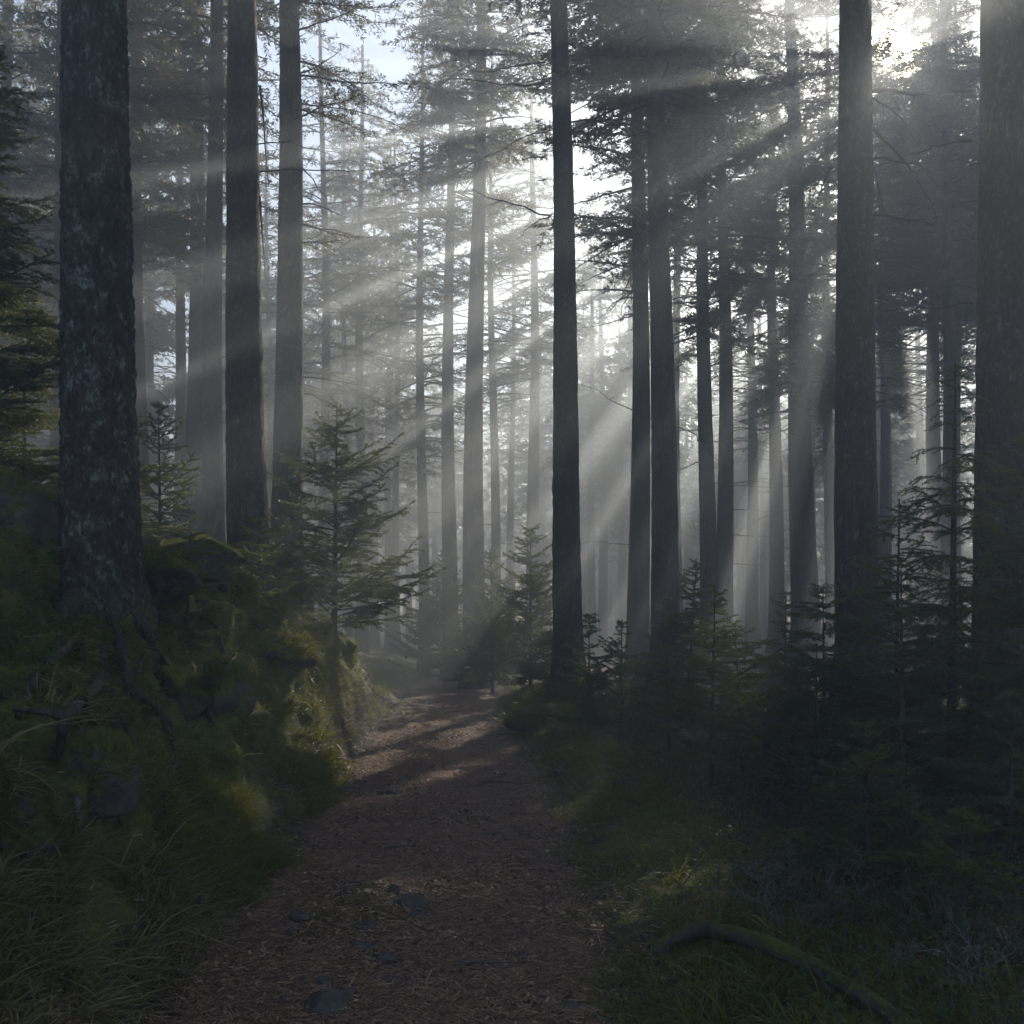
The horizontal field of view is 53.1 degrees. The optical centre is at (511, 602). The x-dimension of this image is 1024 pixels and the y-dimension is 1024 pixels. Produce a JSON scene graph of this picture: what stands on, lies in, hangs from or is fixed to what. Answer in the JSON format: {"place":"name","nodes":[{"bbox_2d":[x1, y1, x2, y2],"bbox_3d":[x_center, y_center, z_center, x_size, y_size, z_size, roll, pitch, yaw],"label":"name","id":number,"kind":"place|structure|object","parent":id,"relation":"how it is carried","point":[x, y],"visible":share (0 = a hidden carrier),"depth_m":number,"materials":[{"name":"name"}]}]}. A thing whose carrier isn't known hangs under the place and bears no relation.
{"place":"outdoors","nodes":[
{"label":"outdoors","id":0,"kind":"place"},
{"bbox_2d":[0,466,365,995],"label":"mossy bank","id":1,"kind":"structure","parent":0,"point":[143,819],"depth_m":6.00,"materials":[{"name":"plant"}]},
{"bbox_2d":[0,25,60,484],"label":"young spruce","id":2,"kind":"object","parent":1,"relation":"on","point":[13,297],"visible":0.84,"depth_m":6.58,"materials":[{"name":"green plant"}]},
{"bbox_2d":[0,466,60,547],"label":"mossy boulder","id":3,"kind":"object","parent":1,"relation":"on","point":[22,500],"visible":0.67,"depth_m":6.01,"materials":[{"name":"stone"}]},
{"bbox_2d":[0,314,60,489],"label":"young spruce","id":4,"kind":"object","parent":1,"relation":"on","point":[51,485],"visible":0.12,"depth_m":8.14,"materials":[{"name":"green plant"}]},
{"bbox_2d":[0,771,84,865],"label":"mossy boulder","id":5,"kind":"object","parent":1,"relation":"on","point":[32,814],"visible":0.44,"depth_m":3.82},
{"bbox_2d":[56,725,147,819],"bbox_3d":[-1.679,0.695,4.219,0.350,0.412,0.379,0,0,0],"label":"mossy boulder","id":6,"kind":"object","parent":1,"relation":"on","point":[96,752],"visible":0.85,"depth_m":4.12,"materials":[{"name":"stone"}]},
{"bbox_2d":[12,0,241,841],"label":"pine tree","id":7,"kind":"object","parent":1,"relation":"on","point":[100,542],"visible":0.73,"depth_m":6.11,"materials":[{"name":"brown plant"}]},
{"bbox_2d":[0,649,273,1023],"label":"dry grass","id":8,"kind":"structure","parent":1,"relation":"on","point":[125,960],"depth_m":3.73,"materials":[{"name":"plant"}]},
{"bbox_2d":[0,442,322,758],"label":"bank undergrowth","id":9,"kind":"object","parent":1,"relation":"on","point":[39,659],"visible":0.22,"depth_m":5.42,"materials":[{"name":"green plant"}]},
{"bbox_2d":[138,401,201,538],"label":"young spruce","id":10,"kind":"object","parent":1,"relation":"on","point":[160,517],"visible":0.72,"depth_m":8.75,"materials":[{"name":"green plant"}]},
{"bbox_2d":[153,662,212,720],"bbox_3d":[-2.152,0.655,6.899,0.691,0.555,0.615,0,0,39],"label":"mossy boulder","id":11,"kind":"object","parent":1,"relation":"on","point":[188,691],"visible":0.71,"depth_m":6.62,"materials":[{"name":"stone"}]},
{"bbox_2d":[0,463,390,1023],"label":"bank moss","id":12,"kind":"object","parent":1,"relation":"on","point":[167,748],"visible":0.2,"depth_m":5.35,"materials":[{"name":"plant"}]},
{"bbox_2d":[143,545,206,602],"bbox_3d":[-2.455,-0.207,7.296,0.568,0.412,0.658,0,0,-29],"label":"mossy boulder","id":13,"kind":"object","parent":12,"relation":"on","point":[167,571],"visible":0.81,"depth_m":7.13,"materials":[{"name":"stone"}]},
{"bbox_2d":[155,533,248,591],"bbox_3d":[-2.559,-0.288,8.419,0.888,0.576,1.107,0,0,-28],"label":"mossy boulder","id":14,"kind":"object","parent":1,"relation":"on","point":[230,559],"visible":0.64,"depth_m":8.07,"materials":[{"name":"plant"}]},
{"bbox_2d":[202,652,256,718],"bbox_3d":[-1.950,0.647,6.935,0.396,0.640,0.610,0,0,0],"label":"mossy boulder","id":15,"kind":"object","parent":1,"relation":"on","point":[226,681],"visible":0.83,"depth_m":6.77,"materials":[{"name":"stone"}]},
{"bbox_2d":[142,619,400,936],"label":"bank grass","id":16,"kind":"structure","parent":1,"relation":"on","point":[325,786],"depth_m":5.77,"materials":[{"name":"plant"}]},
{"bbox_2d":[231,516,332,600],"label":"young spruce","id":17,"kind":"object","parent":1,"relation":"on","point":[264,560],"visible":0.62,"depth_m":8.89,"materials":[{"name":"green plant"}]},
{"bbox_2d":[218,0,389,596],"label":"pine tree","id":18,"kind":"object","parent":1,"relation":"on","point":[246,486],"visible":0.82,"depth_m":9.91,"materials":[{"name":"brown plant"}]},
{"bbox_2d":[221,0,427,615],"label":"pine tree","id":19,"kind":"object","parent":1,"relation":"on","point":[288,419],"visible":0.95,"depth_m":12.49,"materials":[{"name":"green plant"}]},
{"bbox_2d":[267,395,446,635],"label":"young spruce","id":20,"kind":"object","parent":1,"relation":"on","point":[371,587],"visible":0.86,"depth_m":11.84,"materials":[{"name":"green plant"}]},
{"bbox_2d":[159,672,637,1023],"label":"dirt path","id":21,"kind":"structure","parent":0,"point":[428,689],"depth_m":5.66,"materials":[{"name":"soil"}]},
{"bbox_2d":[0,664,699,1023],"bbox_3d":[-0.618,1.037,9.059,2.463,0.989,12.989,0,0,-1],"label":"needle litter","id":22,"kind":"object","parent":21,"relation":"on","point":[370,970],"visible":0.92,"depth_m":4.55,"materials":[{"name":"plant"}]},
{"bbox_2d":[380,551,505,686],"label":"young spruce","id":23,"kind":"object","parent":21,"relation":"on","point":[433,633],"visible":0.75,"depth_m":19.83,"materials":[{"name":"green plant"}]},
{"bbox_2d":[0,0,979,621],"label":"sky","id":24,"kind":"structure","parent":0,"point":[394,65],"materials":[{"name":"white"}]},
{"bbox_2d":[0,612,1023,1023],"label":"forest floor","id":25,"kind":"structure","parent":0,"point":[384,668],"depth_m":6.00,"materials":[{"name":"plant"}]},
{"bbox_2d":[0,0,54,482],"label":"pine tree","id":26,"kind":"object","parent":25,"relation":"on","point":[29,439],"visible":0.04,"depth_m":23.90,"materials":[{"name":"green plant"}]},
{"bbox_2d":[0,0,56,481],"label":"pine tree","id":27,"kind":"object","parent":25,"relation":"on","point":[7,40],"visible":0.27,"depth_m":16.91,"materials":[{"name":"green plant"}]},
{"bbox_2d":[17,0,189,385],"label":"pine tree","id":28,"kind":"object","parent":25,"relation":"on","point":[153,302],"visible":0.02,"depth_m":22.23,"materials":[{"name":"green plant"}]},
{"bbox_2d":[0,0,226,489],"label":"pine tree","id":29,"kind":"object","parent":25,"relation":"on","point":[48,59],"visible":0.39,"depth_m":13.90,"materials":[{"name":"green plant"}]},
{"bbox_2d":[39,198,188,497],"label":"pine tree","id":30,"kind":"object","parent":25,"relation":"on","point":[156,398],"visible":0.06,"depth_m":32.59,"materials":[{"name":"green plant"}]},
{"bbox_2d":[13,0,227,521],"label":"pine tree","id":31,"kind":"object","parent":25,"relation":"on","point":[139,246],"visible":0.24,"depth_m":16.85,"materials":[{"name":"green plant"}]},
{"bbox_2d":[142,123,188,521],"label":"pine tree","id":32,"kind":"object","parent":25,"relation":"on","point":[165,340],"visible":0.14,"depth_m":29.88,"materials":[{"name":"green plant"}]},
{"bbox_2d":[141,1,267,529],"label":"pine tree","id":33,"kind":"object","parent":25,"relation":"on","point":[181,398],"visible":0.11,"depth_m":22.86,"materials":[{"name":"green plant"}]},
{"bbox_2d":[128,0,326,534],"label":"pine tree","id":34,"kind":"object","parent":25,"relation":"on","point":[194,148],"visible":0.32,"depth_m":17.88,"materials":[{"name":"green plant"}]},
{"bbox_2d":[128,0,333,541],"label":"pine tree","id":35,"kind":"object","parent":25,"relation":"on","point":[212,492],"visible":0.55,"depth_m":14.93,"materials":[{"name":"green plant"}]},
{"bbox_2d":[222,121,335,543],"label":"pine tree","id":36,"kind":"object","parent":25,"relation":"on","point":[268,351],"visible":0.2,"depth_m":30.92,"materials":[{"name":"green plant"}]},
{"bbox_2d":[260,156,341,436],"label":"pine tree","id":37,"kind":"object","parent":25,"relation":"on","point":[309,406],"visible":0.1,"depth_m":32.66,"materials":[{"name":"green plant"}]},
{"bbox_2d":[264,192,386,612],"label":"pine tree","id":38,"kind":"object","parent":25,"relation":"on","point":[313,492],"visible":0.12,"depth_m":36.27,"materials":[{"name":"green plant"}]},
{"bbox_2d":[260,2,418,621],"bbox_3d":[-4.247,-6.533,24.036,4.267,15.974,4.322,0,0,0],"label":"pine tree","id":39,"kind":"object","parent":25,"relation":"on","point":[325,390],"visible":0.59,"depth_m":23.94,"materials":[{"name":"green plant"}]},
{"bbox_2d":[303,101,397,638],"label":"pine tree","id":40,"kind":"object","parent":25,"relation":"on","point":[346,630],"visible":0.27,"depth_m":29.88,"materials":[{"name":"green plant"}]},
{"bbox_2d":[305,44,428,651],"bbox_3d":[-3.805,-6.549,26.873,3.349,16.336,3.734,0,0,0],"label":"pine tree","id":41,"kind":"object","parent":25,"relation":"on","point":[362,152],"visible":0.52,"depth_m":26.86,"materials":[{"name":"green plant"}]},
{"bbox_2d":[310,188,441,645],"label":"pine tree","id":42,"kind":"object","parent":25,"relation":"on","point":[374,635],"visible":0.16,"depth_m":35.16,"materials":[{"name":"green plant"}]},
{"bbox_2d":[315,137,442,649],"bbox_3d":[-3.583,-6.339,32.048,4.295,16.362,4.366,0,0,40],"label":"pine tree","id":43,"kind":"object","parent":25,"relation":"on","point":[388,503],"visible":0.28,"depth_m":31.86,"materials":[{"name":"green plant"}]},
{"bbox_2d":[337,120,453,653],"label":"pine tree","id":44,"kind":"object","parent":25,"relation":"on","point":[394,479],"visible":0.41,"depth_m":30.53,"materials":[{"name":"green plant"}]},
{"bbox_2d":[330,12,502,677],"bbox_3d":[-2.364,-6.172,25.012,4.350,16.696,4.435,0,0,0],"label":"pine tree","id":45,"kind":"object","parent":25,"relation":"on","point":[421,441],"visible":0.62,"depth_m":24.86,"materials":[{"name":"green plant"}]},
{"bbox_2d":[407,315,464,640],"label":"pine tree","id":46,"kind":"object","parent":25,"relation":"on","point":[458,493],"visible":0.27,"depth_m":49.77,"materials":[{"name":"green plant"}]},
{"bbox_2d":[348,0,542,680],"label":"pine tree","id":47,"kind":"object","parent":25,"relation":"on","point":[448,512],"visible":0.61,"depth_m":22.86,"materials":[{"name":"green plant"}]},
{"bbox_2d":[378,0,574,688],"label":"pine tree","id":48,"kind":"object","parent":25,"relation":"on","point":[477,109],"visible":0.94,"depth_m":19.35,"materials":[{"name":"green plant"}]},
{"bbox_2d":[411,56,553,672],"bbox_3d":[-0.551,-6.171,26.960,4.394,16.698,4.000,0,0,0],"label":"pine tree","id":49,"kind":"object","parent":25,"relation":"on","point":[492,381],"visible":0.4,"depth_m":26.87,"materials":[{"name":"green plant"}]},
{"bbox_2d":[444,549,527,692],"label":"young spruce","id":50,"kind":"object","parent":25,"relation":"on","point":[485,663],"visible":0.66,"depth_m":17.94,"materials":[{"name":"green plant"}]},
{"bbox_2d":[457,188,552,657],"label":"pine tree","id":51,"kind":"object","parent":25,"relation":"on","point":[511,417],"visible":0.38,"depth_m":35.95,"materials":[{"name":"green plant"}]},
{"bbox_2d":[38,301,975,642],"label":"wood","id":52,"kind":"object","parent":25,"relation":"on","point":[690,551],"visible":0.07,"depth_m":57.03,"materials":[{"name":"grey plant"}]},
{"bbox_2d":[0,465,1023,1023],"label":"forest litter","id":53,"kind":"object","parent":25,"relation":"on","point":[582,1009],"visible":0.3,"depth_m":4.84,"materials":[{"name":"plant"}]},
{"bbox_2d":[493,613,551,685],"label":"young spruce","id":54,"kind":"object","parent":25,"relation":"on","point":[531,669],"visible":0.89,"depth_m":14.50,"materials":[{"name":"green plant"}]},
{"bbox_2d":[453,82,609,662],"bbox_3d":[0.666,-6.345,29.334,4.597,16.834,4.238,0,0,38],"label":"pine tree","id":55,"kind":"object","parent":25,"relation":"on","point":[536,360],"visible":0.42,"depth_m":28.94,"materials":[{"name":"green plant"}]},
{"bbox_2d":[469,523,595,686],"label":"young spruce","id":56,"kind":"object","parent":25,"relation":"on","point":[544,608],"visible":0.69,"depth_m":16.94,"materials":[{"name":"green plant"}]},
{"bbox_2d":[483,300,586,652],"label":"pine tree","id":57,"kind":"object","parent":25,"relation":"on","point":[543,496],"visible":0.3,"depth_m":48.49,"materials":[{"name":"green plant"}]},
{"bbox_2d":[444,0,687,692],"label":"pine tree","id":58,"kind":"object","parent":25,"relation":"on","point":[566,588],"visible":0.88,"depth_m":13.39,"materials":[{"name":"brown plant"}]},
{"bbox_2d":[532,613,627,695],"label":"young spruce","id":59,"kind":"object","parent":25,"relation":"on","point":[580,681],"visible":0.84,"depth_m":12.35,"materials":[{"name":"green plant"}]},
{"bbox_2d":[539,294,626,649],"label":"pine tree","id":60,"kind":"object","parent":25,"relation":"on","point":[584,528],"visible":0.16,"depth_m":47.24,"materials":[{"name":"green plant"}]},
{"bbox_2d":[539,200,650,655],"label":"pine tree","id":61,"kind":"object","parent":25,"relation":"on","point":[592,474],"visible":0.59,"depth_m":37.19,"materials":[{"name":"green plant"}]},
{"bbox_2d":[578,238,628,651],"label":"pine tree","id":62,"kind":"object","parent":25,"relation":"on","point":[603,520],"visible":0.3,"depth_m":40.25,"materials":[{"name":"green plant"}]},
{"bbox_2d":[586,295,628,647],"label":"pine tree","id":63,"kind":"object","parent":25,"relation":"on","point":[622,565],"visible":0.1,"depth_m":46.90,"materials":[{"name":"green plant"}]},
{"bbox_2d":[584,190,650,651],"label":"pine tree","id":64,"kind":"object","parent":25,"relation":"on","point":[629,372],"visible":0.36,"depth_m":35.69,"materials":[{"name":"green plant"}]},
{"bbox_2d":[569,620,666,729],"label":"young spruce","id":65,"kind":"object","parent":25,"relation":"on","point":[620,670],"visible":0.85,"depth_m":10.47,"materials":[{"name":"green plant"}]},
{"bbox_2d":[517,1,757,675],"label":"pine tree","id":66,"kind":"object","parent":25,"relation":"on","point":[638,591],"visible":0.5,"depth_m":17.85,"materials":[{"name":"green plant"}]},
{"bbox_2d":[487,0,804,690],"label":"pine tree","id":67,"kind":"object","parent":25,"relation":"on","point":[656,27],"visible":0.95,"depth_m":14.35,"materials":[{"name":"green plant"}]},
{"bbox_2d":[594,247,717,547],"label":"pine tree","id":68,"kind":"object","parent":25,"relation":"on","point":[686,523],"visible":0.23,"depth_m":37.55,"materials":[{"name":"green plant"}]},
{"bbox_2d":[611,643,731,755],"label":"young spruce","id":69,"kind":"object","parent":25,"relation":"on","point":[665,729],"visible":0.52,"depth_m":8.58,"materials":[{"name":"green plant"}]},
{"bbox_2d":[611,558,746,693],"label":"young spruce","id":70,"kind":"object","parent":25,"relation":"on","point":[698,610],"visible":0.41,"depth_m":12.53,"materials":[{"name":"green plant"}]},
{"bbox_2d":[599,22,767,655],"bbox_3d":[4.231,-6.484,25.166,4.384,16.447,3.656,0,0,0],"label":"pine tree","id":71,"kind":"object","parent":25,"relation":"on","point":[686,356],"visible":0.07,"depth_m":24.94,"materials":[{"name":"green plant"}]},
{"bbox_2d":[583,0,836,670],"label":"pine tree","id":72,"kind":"object","parent":25,"relation":"on","point":[703,320],"visible":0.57,"depth_m":19.29,"materials":[{"name":"green plant"}]},
{"bbox_2d":[620,0,816,661],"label":"pine tree","id":73,"kind":"object","parent":25,"relation":"on","point":[725,524],"visible":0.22,"depth_m":21.37,"materials":[{"name":"green plant"}]},
{"bbox_2d":[634,584,813,781],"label":"young spruce","id":74,"kind":"object","parent":25,"relation":"on","point":[682,714],"visible":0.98,"depth_m":7.30,"materials":[{"name":"green plant"}]},
{"bbox_2d":[690,112,787,647],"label":"pine tree","id":75,"kind":"object","parent":25,"relation":"on","point":[752,597],"visible":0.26,"depth_m":29.88,"materials":[{"name":"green plant"}]},
{"bbox_2d":[673,619,807,772],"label":"young spruce","id":76,"kind":"object","parent":25,"relation":"on","point":[765,710],"visible":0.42,"depth_m":7.61,"materials":[{"name":"green plant"}]},
{"bbox_2d":[713,257,787,645],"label":"pine tree","id":77,"kind":"object","parent":25,"relation":"on","point":[763,470],"visible":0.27,"depth_m":42.66,"materials":[{"name":"green plant"}]},
{"bbox_2d":[683,19,836,652],"bbox_3d":[6.851,-6.590,26.119,4.608,16.401,4.503,0,0,34],"label":"pine tree","id":78,"kind":"object","parent":25,"relation":"on","point":[776,564],"visible":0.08,"depth_m":25.82,"materials":[{"name":"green plant"}]},
{"bbox_2d":[513,683,1023,1023],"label":"verge moss","id":79,"kind":"object","parent":25,"relation":"on","point":[927,980],"visible":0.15,"depth_m":4.02,"materials":[{"name":"plant"}]},
{"bbox_2d":[650,920,912,1023],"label":"fallen branch","id":80,"kind":"object","parent":25,"relation":"on","point":[739,935],"visible":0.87,"depth_m":3.59,"materials":[{"name":"wood"}]},
{"bbox_2d":[540,647,1023,1023],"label":"undergrowth","id":81,"kind":"object","parent":25,"relation":"on","point":[919,972],"visible":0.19,"depth_m":4.11,"materials":[{"name":"green plant"}]},
{"bbox_2d":[696,0,902,658],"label":"pine tree","id":82,"kind":"object","parent":25,"relation":"on","point":[803,557],"visible":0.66,"depth_m":20.30,"materials":[{"name":"green plant"}]},
{"bbox_2d":[744,640,889,785],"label":"young spruce","id":83,"kind":"object","parent":25,"relation":"on","point":[818,755],"visible":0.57,"depth_m":7.18,"materials":[{"name":"green plant"}]},
{"bbox_2d":[737,582,899,738],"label":"young spruce","id":84,"kind":"object","parent":25,"relation":"on","point":[775,666],"visible":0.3,"depth_m":9.18,"materials":[{"name":"green plant"}]},
{"bbox_2d":[775,844,890,939],"bbox_3d":[1.286,1.128,4.024,0.305,0.422,0.650,0,0,33],"label":"bare shrub","id":85,"kind":"object","parent":25,"relation":"on","point":[836,904],"visible":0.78,"depth_m":3.98,"materials":[{"name":"plant"}]},
{"bbox_2d":[751,1,920,650],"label":"pine tree","id":86,"kind":"object","parent":25,"relation":"on","point":[828,464],"visible":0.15,"depth_m":23.86,"materials":[{"name":"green plant"}]},
{"bbox_2d":[748,0,977,529],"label":"pine tree","id":87,"kind":"object","parent":25,"relation":"on","point":[891,318],"visible":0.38,"depth_m":19.62,"materials":[{"name":"green plant"}]},
{"bbox_2d":[753,717,1002,890],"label":"young spruce","id":88,"kind":"object","parent":25,"relation":"on","point":[888,854],"visible":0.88,"depth_m":4.60,"materials":[{"name":"green plant"}]},
{"bbox_2d":[834,116,940,646],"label":"pine tree","id":89,"kind":"object","parent":25,"relation":"on","point":[885,549],"visible":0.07,"depth_m":29.88,"materials":[{"name":"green plant"}]},
{"bbox_2d":[815,0,972,733],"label":"pine tree","id":90,"kind":"object","parent":25,"relation":"on","point":[856,500],"visible":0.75,"depth_m":9.40,"materials":[{"name":"brown plant"}]},
{"bbox_2d":[811,0,979,650],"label":"pine tree","id":91,"kind":"object","parent":25,"relation":"on","point":[945,126],"visible":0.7,"depth_m":18.34,"materials":[{"name":"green plant"}]},
{"bbox_2d":[770,497,1023,801],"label":"young spruce","id":92,"kind":"object","parent":25,"relation":"on","point":[846,679],"visible":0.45,"depth_m":6.83,"materials":[{"name":"green plant"}]},
{"bbox_2d":[792,558,1014,829],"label":"young spruce","id":93,"kind":"object","parent":25,"relation":"on","point":[900,625],"visible":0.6,"depth_m":5.87,"materials":[{"name":"green plant"}]},
{"bbox_2d":[876,290,961,639],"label":"pine tree","id":94,"kind":"object","parent":25,"relation":"on","point":[920,470],"visible":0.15,"depth_m":38.11,"materials":[{"name":"green plant"}]},
{"bbox_2d":[816,362,1023,807],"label":"young spruce","id":95,"kind":"object","parent":25,"relation":"on","point":[955,595],"visible":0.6,"depth_m":6.25,"materials":[{"name":"green plant"}]},
{"bbox_2d":[827,806,1023,964],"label":"young spruce","id":96,"kind":"object","parent":25,"relation":"on","point":[962,867],"visible":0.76,"depth_m":3.89,"materials":[{"name":"green plant"}]},
{"bbox_2d":[873,0,978,637],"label":"pine tree","id":97,"kind":"object","parent":25,"relation":"on","point":[932,464],"visible":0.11,"depth_m":22.92,"materials":[{"name":"green plant"}]},
{"bbox_2d":[874,0,978,602],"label":"pine tree","id":98,"kind":"object","parent":25,"relation":"on","point":[938,445],"visible":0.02,"depth_m":24.44,"materials":[{"name":"green plant"}]},
{"bbox_2d":[878,0,979,648],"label":"pine tree","id":99,"kind":"object","parent":25,"relation":"on","point":[958,446],"visible":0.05,"depth_m":24.45,"materials":[{"name":"green plant"}]},
{"bbox_2d":[874,894,1023,997],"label":"bare shrub","id":100,"kind":"object","parent":25,"relation":"on","point":[971,968],"visible":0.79,"depth_m":3.34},
{"bbox_2d":[878,369,1023,847],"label":"young spruce","id":101,"kind":"object","parent":25,"relation":"on","point":[1003,567],"visible":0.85,"depth_m":5.57,"materials":[{"name":"green plant"}]},
{"bbox_2d":[894,690,1023,872],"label":"young spruce","id":102,"kind":"object","parent":25,"relation":"on","point":[976,843],"visible":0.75,"depth_m":4.91,"materials":[{"name":"green plant"}]},
{"bbox_2d":[915,0,1023,764],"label":"pine tree","id":103,"kind":"object","parent":25,"relation":"on","point":[999,364],"visible":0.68,"depth_m":7.37,"materials":[{"name":"brown plant"}]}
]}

